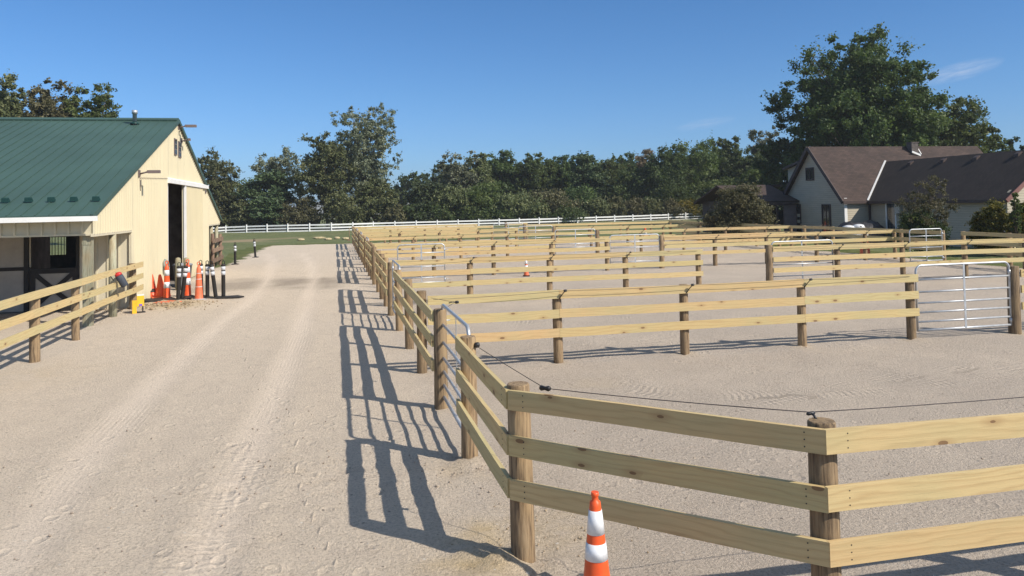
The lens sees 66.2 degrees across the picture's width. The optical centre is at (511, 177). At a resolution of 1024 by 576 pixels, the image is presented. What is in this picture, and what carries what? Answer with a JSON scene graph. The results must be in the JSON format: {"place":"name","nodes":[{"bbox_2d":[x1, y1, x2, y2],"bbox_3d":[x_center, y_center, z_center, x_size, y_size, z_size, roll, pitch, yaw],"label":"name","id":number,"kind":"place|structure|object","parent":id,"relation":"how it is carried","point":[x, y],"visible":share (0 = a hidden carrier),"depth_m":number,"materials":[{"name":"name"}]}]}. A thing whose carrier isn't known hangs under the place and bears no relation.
{"place":"outdoors","nodes":[
{"label":"outdoors","id":0,"kind":"place"},
{"bbox_2d":[0,238,1023,575],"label":"gravel yard","id":1,"kind":"structure","parent":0,"point":[298,330],"depth_m":10.40,"materials":[{"name":"beige gravel"}]},
{"bbox_2d":[0,262,143,362],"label":"board fence","id":2,"kind":"object","parent":1,"relation":"on","point":[34,313],"visible":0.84,"depth_m":16.05,"materials":[{"name":"brown wood"}]},
{"bbox_2d":[0,110,221,326],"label":"barn","id":3,"kind":"structure","parent":1,"relation":"on","point":[101,195],"depth_m":23.78,"materials":[{"name":"beige metal"}]},
{"bbox_2d":[30,267,77,310],"bbox_3d":[-13.134,3.227,22.520,1.250,1.224,0.075,-1,-2,-13],"label":"stall door","id":4,"kind":"structure","parent":3,"relation":"in","point":[46,277],"depth_m":22.51,"materials":[{"name":"grey wood"}]},
{"bbox_2d":[184,185,202,277],"bbox_3d":[-13.347,2.296,32.988,0.070,3.770,4.330,-1,-2,-13],"label":"sliding door","id":5,"kind":"structure","parent":3,"relation":"in","point":[193,197],"depth_m":32.70,"materials":[{"name":"beige wood"}]},
{"bbox_2d":[132,294,145,313],"bbox_3d":[-10.388,3.525,21.846,0.336,0.510,0.160,0,-2,-30],"label":"yellow box","id":6,"kind":"object","parent":1,"relation":"on","point":[139,301],"visible":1,"depth_m":21.83,"materials":[{"name":"plastic"}]},
{"bbox_2d":[95,298,221,311],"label":"dirt clods","id":7,"kind":"object","parent":1,"relation":"on","point":[162,304],"visible":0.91,"depth_m":22.96,"materials":[{"name":"brown soil"}]},
{"bbox_2d":[162,261,173,297],"bbox_3d":[-11.058,3.293,25.151,0.444,1.233,0.444,0,-2,-35],"label":"channelizer cone","id":8,"kind":"object","parent":1,"relation":"on","point":[166,292],"visible":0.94,"depth_m":25.08,"materials":[{"name":"orange plastic"}]},
{"bbox_2d":[192,262,206,299],"bbox_3d":[-9.841,3.262,24.670,0.444,1.213,0.444,0,-2,-35],"label":"channelizer cone","id":9,"kind":"object","parent":1,"relation":"on","point":[198,291],"visible":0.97,"depth_m":24.59,"materials":[{"name":"orange plastic"}]},
{"bbox_2d":[211,233,223,268],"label":"board fence","id":10,"kind":"object","parent":1,"relation":"on","point":[220,247],"visible":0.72,"depth_m":38.61,"materials":[{"name":"brown wood"}]},
{"bbox_2d":[3,389,575,572],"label":"scattered pebbles","id":11,"kind":"object","parent":1,"relation":"on","point":[49,535],"visible":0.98,"depth_m":8.23,"materials":[{"name":"beige stone"}]},
{"bbox_2d":[359,234,367,267],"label":"board fence","id":12,"kind":"object","parent":1,"relation":"on","point":[362,247],"visible":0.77,"depth_m":38.47,"materials":[{"name":"brown wood"}]},
{"bbox_2d":[365,240,376,284],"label":"board fence","id":13,"kind":"object","parent":1,"relation":"on","point":[370,257],"visible":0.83,"depth_m":30.35,"materials":[{"name":"brown wood"}]},
{"bbox_2d":[374,250,394,315],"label":"board fence","id":14,"kind":"object","parent":1,"relation":"on","point":[383,272],"visible":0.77,"depth_m":22.18,"materials":[{"name":"brown wood"}]},
{"bbox_2d":[355,224,476,242],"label":"board fence","id":15,"kind":"object","parent":1,"relation":"on","point":[415,226],"visible":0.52,"depth_m":61.48,"materials":[{"name":"brown wood"}]},
{"bbox_2d":[397,243,448,282],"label":"tube gate","id":16,"kind":"structure","parent":1,"relation":"on","point":[421,266],"depth_m":27.18,"materials":[{"name":"metal"}]},
{"bbox_2d":[358,226,492,242],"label":"board fence","id":17,"kind":"object","parent":1,"relation":"on","point":[424,229],"visible":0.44,"depth_m":55.21,"materials":[{"name":"brown wood"}]},
{"bbox_2d":[393,269,458,409],"bbox_3d":[-1.640,2.808,14.424,0.536,1.672,7.327,-1,-2,-13],"label":"board fence","id":18,"kind":"object","parent":1,"relation":"on","point":[437,365],"visible":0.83,"depth_m":12.44,"materials":[{"name":"brown wood"}]},
{"bbox_2d":[362,228,517,250],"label":"board fence","id":19,"kind":"object","parent":1,"relation":"on","point":[439,232],"visible":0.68,"depth_m":47.60,"materials":[{"name":"brown wood"}]},
{"bbox_2d":[369,232,554,259],"bbox_3d":[-2.459,3.721,39.554,9.599,1.650,0.319,-1,-2,-13],"label":"board fence","id":20,"kind":"object","parent":1,"relation":"on","point":[460,237],"visible":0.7,"depth_m":39.55,"materials":[{"name":"brown wood"}]},
{"bbox_2d":[375,238,609,276],"bbox_3d":[-0.626,3.399,31.465,9.598,1.650,0.318,-1,-2,-13],"label":"board fence","id":21,"kind":"object","parent":1,"relation":"on","point":[550,250],"visible":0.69,"depth_m":31.48,"materials":[{"name":"brown wood"}]},
{"bbox_2d":[390,249,702,293],"bbox_3d":[1.230,3.088,23.279,9.598,1.620,0.321,-1,-2,-13],"label":"board fence","id":22,"kind":"object","parent":1,"relation":"on","point":[549,279],"visible":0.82,"depth_m":23.24,"materials":[{"name":"brown wood"}]},
{"bbox_2d":[584,490,609,575],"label":"traffic cone","id":23,"kind":"object","parent":1,"relation":"on","point":[596,559],"visible":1,"depth_m":5.07,"materials":[{"name":"orange plastic"}]},
{"bbox_2d":[523,221,671,238],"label":"board fence","id":24,"kind":"object","parent":1,"relation":"on","point":[588,224],"visible":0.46,"depth_m":58.03,"materials":[{"name":"brown wood"}]},
{"bbox_2d":[552,223,720,245],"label":"board fence","id":25,"kind":"object","parent":1,"relation":"on","point":[627,227],"visible":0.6,"depth_m":50.06,"materials":[{"name":"brown wood"}]},
{"bbox_2d":[427,274,919,363],"bbox_3d":[3.262,2.737,14.312,9.598,1.610,0.317,-1,-2,-13],"label":"board fence","id":26,"kind":"object","parent":1,"relation":"on","point":[557,313],"visible":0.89,"depth_m":14.26,"materials":[{"name":"brown wood"}]},
{"bbox_2d":[595,225,794,252],"bbox_3d":[10.025,3.549,42.402,11.591,1.692,0.342,-1,-2,-13],"label":"board fence","id":27,"kind":"object","parent":1,"relation":"on","point":[641,237],"visible":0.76,"depth_m":42.22,"materials":[{"name":"brown wood"}]},
{"bbox_2d":[696,180,779,238],"bbox_3d":[14.404,2.296,49.967,4.978,4.350,4.704,-1,-2,-13],"label":"shrub","id":28,"kind":"object","parent":1,"relation":"on","point":[737,205],"visible":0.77,"depth_m":49.19,"materials":[{"name":"green plant"}]},
{"bbox_2d":[455,335,1023,575],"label":"board fence","id":29,"kind":"object","parent":1,"relation":"on","point":[823,497],"visible":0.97,"depth_m":5.17,"materials":[{"name":"brown wood"}]},
{"bbox_2d":[441,304,470,428],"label":"tube gate","id":30,"kind":"structure","parent":29,"relation":"attached to","point":[462,322],"depth_m":9.98,"materials":[{"name":"metal"}]},
{"bbox_2d":[659,229,896,267],"bbox_3d":[11.860,3.227,34.314,11.589,1.692,0.342,-1,-2,-13],"label":"board fence","id":31,"kind":"object","parent":1,"relation":"on","point":[714,244],"visible":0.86,"depth_m":34.01,"materials":[{"name":"brown wood"}]},
{"bbox_2d":[609,234,659,263],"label":"tube gate","id":32,"kind":"structure","parent":31,"relation":"attached to","point":[635,247],"depth_m":32.82,"materials":[{"name":"metal"}]},
{"bbox_2d":[669,220,945,260],"bbox_3d":[14.938,3.549,46.075,0.333,1.752,27.501,-1,-2,-13],"label":"board fence","id":33,"kind":"object","parent":1,"relation":"on","point":[900,238],"visible":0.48,"depth_m":39.17,"materials":[{"name":"brown wood"}]},
{"bbox_2d":[909,228,945,261],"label":"tube gate","id":34,"kind":"structure","parent":33,"relation":"attached to","point":[941,235],"depth_m":32.46,"materials":[{"name":"metal"}]},
{"bbox_2d":[765,238,1023,280],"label":"board fence","id":35,"kind":"object","parent":1,"relation":"on","point":[837,267],"visible":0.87,"depth_m":25.73,"materials":[{"name":"brown wood"}]},
{"bbox_2d":[771,239,833,278],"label":"tube gate","id":36,"kind":"structure","parent":35,"relation":"attached to","point":[802,263],"depth_m":25.40,"materials":[{"name":"metal"}]},
{"bbox_2d":[961,231,1023,265],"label":"board fence","id":37,"kind":"object","parent":1,"relation":"on","point":[964,234],"visible":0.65,"depth_m":29.78,"materials":[{"name":"brown wood"}]},
{"bbox_2d":[1006,266,1023,333],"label":"board fence","id":38,"kind":"object","parent":1,"relation":"on","point":[1017,305],"visible":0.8,"depth_m":15.87,"materials":[{"name":"brown wood"}]},
{"bbox_2d":[914,261,1011,331],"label":"tube gate","id":39,"kind":"structure","parent":38,"relation":"attached to","point":[965,310],"depth_m":15.66,"materials":[{"name":"metal"}]},
{"bbox_2d":[0,0,1023,205],"label":"sky","id":40,"kind":"structure","parent":0,"point":[602,78],"materials":[{"name":"blue"}]},
{"bbox_2d":[50,208,1022,263],"bbox_3d":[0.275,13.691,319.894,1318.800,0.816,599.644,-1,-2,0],"label":"grass field","id":41,"kind":"structure","parent":0,"point":[243,240],"depth_m":75.49,"materials":[{"name":"green plant"}]},
{"bbox_2d":[0,69,27,116],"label":"maple tree","id":42,"kind":"object","parent":41,"relation":"on","point":[10,104],"visible":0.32,"depth_m":65.92,"materials":[{"name":"green plant"}]},
{"bbox_2d":[17,77,81,116],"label":"maple tree","id":43,"kind":"object","parent":41,"relation":"on","point":[46,104],"visible":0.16,"depth_m":67.83,"materials":[{"name":"green plant"}]},
{"bbox_2d":[62,82,122,117],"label":"maple tree","id":44,"kind":"object","parent":41,"relation":"on","point":[99,108],"visible":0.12,"depth_m":67.97,"materials":[{"name":"green plant"}]},
{"bbox_2d":[197,147,245,208],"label":"elm tree","id":45,"kind":"object","parent":41,"relation":"on","point":[215,182],"visible":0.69,"depth_m":96.48,"materials":[{"name":"green plant"}]},
{"bbox_2d":[218,179,246,228],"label":"elm tree","id":46,"kind":"object","parent":41,"relation":"on","point":[228,204],"visible":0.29,"depth_m":97.76,"materials":[{"name":"green plant"}]},
{"bbox_2d":[221,199,265,231],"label":"shrub","id":47,"kind":"object","parent":41,"relation":"on","point":[240,216],"visible":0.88,"depth_m":94.08,"materials":[{"name":"green plant"}]},
{"bbox_2d":[229,169,316,229],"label":"tree","id":48,"kind":"object","parent":41,"relation":"on","point":[265,206],"visible":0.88,"depth_m":95.16,"materials":[{"name":"green plant"}]},
{"bbox_2d":[249,145,305,227],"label":"elm tree","id":49,"kind":"object","parent":41,"relation":"on","point":[283,161],"visible":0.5,"depth_m":99.82,"materials":[{"name":"green plant"}]},
{"bbox_2d":[274,194,323,229],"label":"shrub","id":50,"kind":"object","parent":41,"relation":"on","point":[302,213],"visible":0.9,"depth_m":94.16,"materials":[{"name":"green plant"}]},
{"bbox_2d":[289,131,358,228],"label":"elm tree","id":51,"kind":"object","parent":41,"relation":"on","point":[320,179],"visible":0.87,"depth_m":95.58,"materials":[{"name":"green plant"}]},
{"bbox_2d":[213,220,436,232],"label":"rail fence","id":52,"kind":"object","parent":41,"relation":"on","point":[309,225],"visible":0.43,"depth_m":90.40,"materials":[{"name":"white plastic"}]},
{"bbox_2d":[317,189,370,228],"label":"shrub","id":53,"kind":"object","parent":41,"relation":"on","point":[345,210],"visible":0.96,"depth_m":93.89,"materials":[{"name":"green plant"}]},
{"bbox_2d":[329,102,402,225],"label":"poplar tree","id":54,"kind":"object","parent":41,"relation":"on","point":[360,148],"visible":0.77,"depth_m":98.25,"materials":[{"name":"green plant"}]},
{"bbox_2d":[350,173,399,225],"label":"elm tree","id":55,"kind":"object","parent":41,"relation":"on","point":[376,208],"visible":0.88,"depth_m":96.66,"materials":[{"name":"green plant"}]},
{"bbox_2d":[378,203,406,224],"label":"shrub","id":56,"kind":"object","parent":41,"relation":"on","point":[393,215],"visible":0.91,"depth_m":94.34,"materials":[{"name":"green plant"}]},
{"bbox_2d":[393,170,430,205],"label":"maple tree","id":57,"kind":"object","parent":41,"relation":"on","point":[406,182],"visible":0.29,"depth_m":149.10,"materials":[{"name":"green plant"}]},
{"bbox_2d":[402,201,425,224],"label":"undergrowth bush","id":58,"kind":"object","parent":41,"relation":"on","point":[407,209],"visible":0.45,"depth_m":97.60,"materials":[{"name":"green plant"}]},
{"bbox_2d":[402,178,453,223],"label":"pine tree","id":59,"kind":"object","parent":41,"relation":"on","point":[422,193],"visible":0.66,"depth_m":99.59,"materials":[{"name":"green plant"}]},
{"bbox_2d":[420,196,456,223],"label":"undergrowth bush","id":60,"kind":"object","parent":41,"relation":"on","point":[437,211],"visible":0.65,"depth_m":97.74,"materials":[{"name":"green plant"}]},
{"bbox_2d":[427,183,480,223],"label":"undergrowth bush","id":61,"kind":"object","parent":41,"relation":"on","point":[460,199],"visible":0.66,"depth_m":98.64,"materials":[{"name":"green plant"}]},
{"bbox_2d":[437,150,482,191],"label":"woodland tree","id":62,"kind":"object","parent":41,"relation":"on","point":[453,174],"visible":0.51,"depth_m":104.88,"materials":[{"name":"green plant"}]},
{"bbox_2d":[447,202,492,224],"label":"undergrowth bush","id":63,"kind":"object","parent":41,"relation":"on","point":[470,213],"visible":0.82,"depth_m":97.63,"materials":[{"name":"green plant"}]},
{"bbox_2d":[457,152,494,189],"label":"woodland tree","id":64,"kind":"object","parent":41,"relation":"on","point":[483,168],"visible":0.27,"depth_m":107.31,"materials":[{"name":"green plant"}]},
{"bbox_2d":[465,179,502,213],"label":"undergrowth bush","id":65,"kind":"object","parent":41,"relation":"on","point":[483,195],"visible":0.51,"depth_m":99.49,"materials":[{"name":"green plant"}]},
{"bbox_2d":[482,206,524,224],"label":"undergrowth bush","id":66,"kind":"object","parent":41,"relation":"on","point":[504,215],"visible":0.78,"depth_m":97.33,"materials":[{"name":"green plant"}]},
{"bbox_2d":[487,149,525,197],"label":"woodland tree","id":67,"kind":"object","parent":41,"relation":"on","point":[502,169],"visible":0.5,"depth_m":114.66,"materials":[{"name":"green plant"}]},
{"bbox_2d":[476,184,551,223],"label":"undergrowth bush","id":68,"kind":"object","parent":41,"relation":"on","point":[519,204],"visible":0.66,"depth_m":97.86,"materials":[{"name":"green plant"}]},
{"bbox_2d":[509,152,554,197],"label":"woodland tree","id":69,"kind":"object","parent":41,"relation":"on","point":[530,173],"visible":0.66,"depth_m":114.58,"materials":[{"name":"green plant"}]},
{"bbox_2d":[538,157,562,191],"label":"woodland tree","id":70,"kind":"object","parent":41,"relation":"on","point":[551,169],"visible":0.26,"depth_m":118.73,"materials":[{"name":"green plant"}]},
{"bbox_2d":[525,186,583,213],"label":"undergrowth bush","id":71,"kind":"object","parent":41,"relation":"on","point":[556,199],"visible":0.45,"depth_m":99.51,"materials":[{"name":"green plant"}]},
{"bbox_2d":[549,154,576,190],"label":"woodland tree","id":72,"kind":"object","parent":41,"relation":"on","point":[563,167],"visible":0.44,"depth_m":118.87,"materials":[{"name":"green plant"}]},
{"bbox_2d":[545,202,586,222],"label":"undergrowth bush","id":73,"kind":"object","parent":41,"relation":"on","point":[567,212],"visible":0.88,"depth_m":97.56,"materials":[{"name":"green plant"}]},
{"bbox_2d":[437,212,702,226],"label":"rail fence","id":74,"kind":"object","parent":41,"relation":"on","point":[595,217],"visible":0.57,"depth_m":97.25,"materials":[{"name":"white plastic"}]},
{"bbox_2d":[561,179,605,219],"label":"undergrowth bush","id":75,"kind":"object","parent":41,"relation":"on","point":[579,193],"visible":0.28,"depth_m":102.50,"materials":[{"name":"green plant"}]},
{"bbox_2d":[566,150,611,202],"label":"tree","id":76,"kind":"object","parent":41,"relation":"on","point":[584,169],"visible":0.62,"depth_m":111.19,"materials":[{"name":"green plant"}]},
{"bbox_2d":[582,195,612,220],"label":"hedge bush","id":77,"kind":"object","parent":41,"relation":"on","point":[597,207],"visible":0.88,"depth_m":100.08,"materials":[{"name":"green plant"}]},
{"bbox_2d":[593,158,625,197],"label":"woodland tree","id":78,"kind":"object","parent":41,"relation":"on","point":[610,166],"visible":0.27,"depth_m":120.95,"materials":[{"name":"green plant"}]},
{"bbox_2d":[604,195,630,220],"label":"hedge bush","id":79,"kind":"object","parent":41,"relation":"on","point":[617,208],"visible":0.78,"depth_m":100.62,"materials":[{"name":"green plant"}]},
{"bbox_2d":[611,151,638,174],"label":"woodland tree","id":80,"kind":"object","parent":41,"relation":"on","point":[620,159],"visible":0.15,"depth_m":125.33,"materials":[{"name":"green plant"}]},
{"bbox_2d":[615,195,646,220],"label":"hedge bush","id":81,"kind":"object","parent":41,"relation":"on","point":[635,204],"visible":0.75,"depth_m":100.61,"materials":[{"name":"green plant"}]},
{"bbox_2d":[607,165,658,206],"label":"woodland tree","id":82,"kind":"object","parent":41,"relation":"on","point":[629,187],"visible":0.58,"depth_m":110.25,"materials":[{"name":"green plant"}]},
{"bbox_2d":[627,148,655,168],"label":"woodland tree","id":83,"kind":"object","parent":41,"relation":"on","point":[641,160],"visible":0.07,"depth_m":128.99,"materials":[{"name":"green plant"}]},
{"bbox_2d":[640,197,667,219],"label":"hedge bush","id":84,"kind":"object","parent":41,"relation":"on","point":[652,207],"visible":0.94,"depth_m":101.28,"materials":[{"name":"green plant"}]},
{"bbox_2d":[633,138,705,193],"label":"woodland tree","id":85,"kind":"object","parent":41,"relation":"on","point":[655,168],"visible":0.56,"depth_m":108.76,"materials":[{"name":"green plant"}]},
{"bbox_2d":[643,168,703,205],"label":"undergrowth bush","id":86,"kind":"object","parent":41,"relation":"on","point":[674,190],"visible":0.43,"depth_m":104.47,"materials":[{"name":"green plant"}]},
{"bbox_2d":[660,197,686,218],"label":"hedge bush","id":87,"kind":"object","parent":41,"relation":"on","point":[670,205],"visible":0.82,"depth_m":101.43,"materials":[{"name":"green plant"}]},
{"bbox_2d":[677,197,701,218],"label":"hedge bush","id":88,"kind":"object","parent":41,"relation":"on","point":[690,207],"visible":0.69,"depth_m":102.11,"materials":[{"name":"green plant"}]},
{"bbox_2d":[674,130,728,191],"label":"woodland tree","id":89,"kind":"object","parent":41,"relation":"on","point":[706,166],"visible":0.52,"depth_m":110.41,"materials":[{"name":"green plant"}]},
{"bbox_2d":[686,175,734,200],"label":"undergrowth bush","id":90,"kind":"object","parent":41,"relation":"on","point":[707,186],"visible":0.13,"depth_m":105.22,"materials":[{"name":"green plant"}]},
{"bbox_2d":[707,135,740,179],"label":"woodland tree","id":91,"kind":"object","parent":41,"relation":"on","point":[727,147],"visible":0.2,"depth_m":117.53,"materials":[{"name":"green plant"}]},
{"bbox_2d":[715,146,766,184],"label":"woodland tree","id":92,"kind":"object","parent":41,"relation":"on","point":[739,166],"visible":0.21,"depth_m":106.97,"materials":[{"name":"green plant"}]},
{"bbox_2d":[731,166,778,184],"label":"woodland tree","id":93,"kind":"object","parent":41,"relation":"on","point":[750,176],"visible":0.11,"depth_m":94.72,"materials":[{"name":"green plant"}]},
{"bbox_2d":[747,126,779,160],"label":"woodland tree","id":94,"kind":"object","parent":41,"relation":"on","point":[751,137],"visible":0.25,"depth_m":111.29,"materials":[{"name":"green plant"}]},
{"bbox_2d":[752,128,808,209],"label":"maple tree","id":95,"kind":"object","parent":41,"relation":"on","point":[771,170],"visible":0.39,"depth_m":81.28,"materials":[{"name":"green plant"}]},
{"bbox_2d":[693,142,1023,247],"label":"house","id":96,"kind":"structure","parent":41,"relation":"on","point":[832,186],"depth_m":50.73,"materials":[{"name":"beige"}]},
{"bbox_2d":[821,204,830,238],"bbox_3d":[20.754,2.926,51.801,0.049,2.265,0.962,-1,-2,-13],"label":"door","id":97,"kind":"structure","parent":96,"relation":"in","point":[825,208],"depth_m":51.79,"materials":[{"name":"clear glass"}]},
{"bbox_2d":[885,204,896,236],"bbox_3d":[23.385,2.723,48.401,0.059,2.426,0.925,-1,-2,-13],"label":"door","id":98,"kind":"structure","parent":96,"relation":"in","point":[891,218],"depth_m":48.48,"materials":[{"name":"white glass"}]},
{"bbox_2d":[759,22,957,174],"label":"oak tree","id":99,"kind":"object","parent":41,"relation":"on","point":[837,109],"visible":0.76,"depth_m":74.94,"materials":[{"name":"green plant"}]},
{"bbox_2d":[828,220,890,243],"bbox_3d":[21.324,3.358,48.114,3.500,1.420,2.000,-1,-2,-13],"label":"car","id":100,"kind":"object","parent":41,"relation":"on","point":[870,224],"visible":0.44,"depth_m":47.61,"materials":[{"name":"grey metal"}]},
{"bbox_2d":[876,121,929,145],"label":"maple tree","id":101,"kind":"object","parent":41,"relation":"on","point":[916,136],"visible":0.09,"depth_m":73.98,"materials":[{"name":"green plant"}]},
{"bbox_2d":[885,205,952,251],"bbox_3d":[19.524,2.581,37.418,2.867,2.694,2.675,1,-3,-40],"label":"shrub","id":102,"kind":"object","parent":41,"relation":"on","point":[907,224],"visible":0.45,"depth_m":37.16,"materials":[{"name":"green plant"}]},
{"bbox_2d":[892,175,960,250],"bbox_3d":[19.926,1.888,37.526,2.776,4.071,2.878,-1,-2,-13],"label":"willow shrub","id":103,"kind":"object","parent":41,"relation":"on","point":[937,204],"visible":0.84,"depth_m":37.16,"materials":[{"name":"green plant"}]},
{"bbox_2d":[916,95,1010,152],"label":"maple tree","id":104,"kind":"object","parent":41,"relation":"on","point":[961,132],"visible":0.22,"depth_m":77.72,"materials":[{"name":"green plant"}]},
{"bbox_2d":[964,197,1023,255],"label":"forsythia bush","id":105,"kind":"object","parent":41,"relation":"on","point":[992,218],"visible":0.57,"depth_m":35.62,"materials":[{"name":"green plant"}]},
{"bbox_2d":[1008,192,1023,257],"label":"maple sapling","id":106,"kind":"object","parent":41,"relation":"on","point":[1016,207],"visible":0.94,"depth_m":34.88,"materials":[{"name":"green plant"}]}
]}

